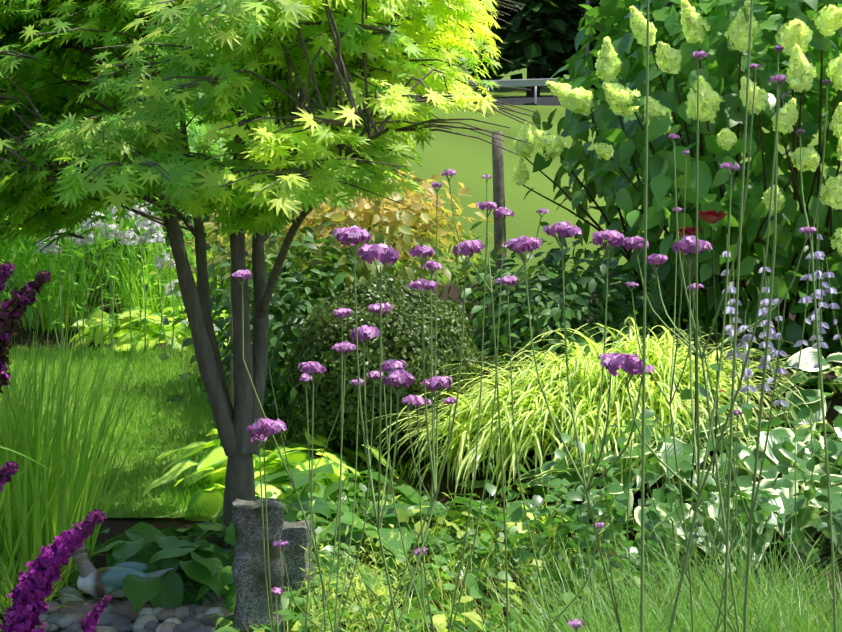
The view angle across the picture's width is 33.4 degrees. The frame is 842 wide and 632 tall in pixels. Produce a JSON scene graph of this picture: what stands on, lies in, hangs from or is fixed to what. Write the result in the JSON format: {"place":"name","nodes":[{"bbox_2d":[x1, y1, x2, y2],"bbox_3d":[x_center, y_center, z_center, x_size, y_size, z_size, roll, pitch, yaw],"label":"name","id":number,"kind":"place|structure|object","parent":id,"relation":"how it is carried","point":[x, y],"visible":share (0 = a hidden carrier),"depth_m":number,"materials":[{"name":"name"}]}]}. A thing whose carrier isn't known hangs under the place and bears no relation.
{"place":"outdoors","nodes":[
{"label":"outdoors","id":0,"kind":"place"},
{"bbox_2d":[0,262,111,631],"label":"buddleia","id":1,"kind":"object","parent":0,"point":[32,589],"depth_m":1.36,"materials":[{"name":"purple plant"}]},
{"bbox_2d":[0,60,841,631],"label":"ground","id":2,"kind":"structure","parent":0,"point":[466,158],"depth_m":16.70,"materials":[{"name":"green plant"}]},
{"bbox_2d":[35,198,189,362],"bbox_3d":[-2.039,-0.276,9.325,1.119,1.149,0.748,0,4,1],"label":"phlox","id":3,"kind":"object","parent":2,"relation":"on","point":[127,237],"depth_m":9.31,"materials":[{"name":"white plant"}]},
{"bbox_2d":[60,592,165,621],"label":"stones","id":4,"kind":"object","parent":2,"relation":"on","point":[121,606],"visible":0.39,"depth_m":4.58,"materials":[{"name":"grey stone"}]},
{"bbox_2d":[70,543,173,597],"bbox_3d":[-1.015,0.841,4.655,0.398,0.189,0.123,0,4,1],"label":"bird figurine","id":5,"kind":"object","parent":4,"relation":"on","point":[111,578],"visible":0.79,"depth_m":4.63,"materials":[{"name":"blue ceramic"}]},
{"bbox_2d":[0,222,252,624],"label":"tall grass","id":6,"kind":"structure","parent":2,"relation":"on","point":[39,507],"depth_m":4.80,"materials":[{"name":"green plant"}]},
{"bbox_2d":[0,43,252,322],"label":"light shrubs","id":7,"kind":"object","parent":2,"relation":"on","point":[6,248],"visible":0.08,"depth_m":10.27,"materials":[{"name":"green plant"}]},
{"bbox_2d":[35,582,233,631],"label":"pebbles","id":8,"kind":"object","parent":2,"relation":"on","point":[185,617],"visible":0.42,"depth_m":4.51,"materials":[{"name":"grey stone"}]},
{"bbox_2d":[0,343,415,518],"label":"lawn patch","id":9,"kind":"object","parent":2,"relation":"on","point":[171,425],"visible":0.29,"depth_m":7.28,"materials":[{"name":"green plant"}]},
{"bbox_2d":[230,250,233,406],"bbox_3d":[-0.916,0.094,6.842,0.035,1.300,0.030,-2,4,-22],"label":"bamboo cane","id":10,"kind":"object","parent":2,"relation":"on","point":[231,369],"visible":0.12,"depth_m":6.84,"materials":[{"name":"brown"}]},
{"bbox_2d":[67,294,399,521],"bbox_3d":[-1.354,0.383,8.323,1.738,0.815,5.777,-1,4,-9],"label":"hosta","id":11,"kind":"object","parent":2,"relation":"on","point":[213,461],"visible":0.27,"depth_m":6.11,"materials":[{"name":"green plant"}]},
{"bbox_2d":[231,498,284,631],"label":"stone post","id":12,"kind":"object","parent":2,"relation":"on","point":[248,570],"depth_m":4.12,"materials":[{"name":"grey stone"}]},
{"bbox_2d":[0,0,540,550],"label":"maple tree","id":13,"kind":"object","parent":2,"relation":"on","point":[273,206],"depth_m":4.27,"materials":[{"name":"green plant"}]},
{"bbox_2d":[15,457,567,626],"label":"plants","id":14,"kind":"object","parent":2,"relation":"on","point":[198,564],"visible":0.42,"depth_m":4.96,"materials":[{"name":"green plant"}]},
{"bbox_2d":[280,520,314,631],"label":"stone post","id":15,"kind":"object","parent":2,"relation":"on","point":[296,535],"depth_m":4.49,"materials":[{"name":"grey stone"}]},
{"bbox_2d":[149,105,508,374],"bbox_3d":[-0.468,-0.390,8.271,2.149,1.654,2.252,0,4,1],"label":"golden shrub","id":16,"kind":"object","parent":2,"relation":"on","point":[413,216],"depth_m":7.77,"materials":[{"name":"yellow plant"}]},
{"bbox_2d":[47,132,687,441],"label":"dark shrubs","id":17,"kind":"object","parent":2,"relation":"on","point":[545,316],"visible":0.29,"depth_m":6.94,"materials":[{"name":"green plant"}]},
{"bbox_2d":[284,274,484,464],"bbox_3d":[-0.165,0.261,6.532,0.919,0.913,0.922,0,4,1],"label":"box ball","id":18,"kind":"object","parent":2,"relation":"on","point":[397,293],"depth_m":6.23,"materials":[{"name":"green plant"}]},
{"bbox_2d":[201,475,658,631],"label":"ground cover plants","id":19,"kind":"object","parent":2,"relation":"on","point":[295,618],"visible":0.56,"depth_m":4.64,"materials":[{"name":"green plant"}]},
{"bbox_2d":[150,0,837,80],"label":"background trees","id":20,"kind":"object","parent":2,"relation":"on","point":[554,24],"visible":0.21,"depth_m":67.54,"materials":[{"name":"green plant"}]},
{"bbox_2d":[492,131,507,347],"bbox_3d":[0.519,-0.347,9.132,0.081,1.704,0.175,-2,4,-21],"label":"wooden post","id":21,"kind":"object","parent":2,"relation":"on","point":[498,177],"visible":0.46,"depth_m":9.09,"materials":[{"name":"grey wood"}]},
{"bbox_2d":[224,473,841,631],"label":"fine grass","id":22,"kind":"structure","parent":2,"relation":"on","point":[760,618],"depth_m":4.11,"materials":[{"name":"green plant"}]},
{"bbox_2d":[232,0,841,631],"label":"verbena","id":23,"kind":"object","parent":2,"relation":"on","point":[588,486],"depth_m":2.12,"materials":[{"name":"purple plant"}]},
{"bbox_2d":[585,0,589,74],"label":"utility pole","id":24,"kind":"object","parent":2,"relation":"on","point":[587,46],"visible":0.31,"depth_m":65.58,"materials":[{"name":"brown wood"}]},
{"bbox_2d":[366,316,841,505],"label":"hakone grass","id":25,"kind":"object","parent":2,"relation":"on","point":[532,417],"depth_m":5.86,"materials":[{"name":"plant"}]},
{"bbox_2d":[447,0,790,96],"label":"forest tree trunks","id":26,"kind":"object","parent":2,"relation":"on","point":[532,73],"depth_m":69.22,"materials":[{"name":"grey"}]},
{"bbox_2d":[485,210,841,609],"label":"leafy plants","id":27,"kind":"object","parent":2,"relation":"on","point":[618,513],"depth_m":4.65,"materials":[{"name":"green plant"}]},
{"bbox_2d":[504,0,841,371],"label":"hydrangea bush","id":28,"kind":"object","parent":2,"relation":"on","point":[718,72],"depth_m":7.31,"materials":[{"name":"green plant"}]},
{"bbox_2d":[511,0,841,255],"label":"hydrangea blooms","id":29,"kind":"object","parent":28,"relation":"attached to","point":[794,37],"visible":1,"depth_m":6.74,"materials":[{"name":"green plant"}]},
{"bbox_2d":[511,347,841,580],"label":"variegated hosta","id":30,"kind":"object","parent":2,"relation":"on","point":[784,486],"visible":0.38,"depth_m":5.42,"materials":[{"name":"green plant"}]},
{"bbox_2d":[721,234,840,408],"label":"flower spikes","id":31,"kind":"object","parent":30,"relation":"on","point":[765,302],"visible":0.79,"depth_m":5.88,"materials":[{"name":"plant"}]},
{"bbox_2d":[726,215,841,444],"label":"stems","id":32,"kind":"object","parent":30,"relation":"on","point":[765,330],"visible":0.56,"depth_m":5.90,"materials":[{"name":"green plant"}]},
{"bbox_2d":[305,90,790,106],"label":"road","id":33,"kind":"structure","parent":0,"point":[549,101],"depth_m":59.19,"materials":[{"name":"grey asphalt"}]},
{"bbox_2d":[298,78,629,103],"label":"guard rail","id":34,"kind":"object","parent":33,"relation":"on","point":[535,83],"visible":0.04,"depth_m":58.92,"materials":[{"name":"grey metal"}]}
]}

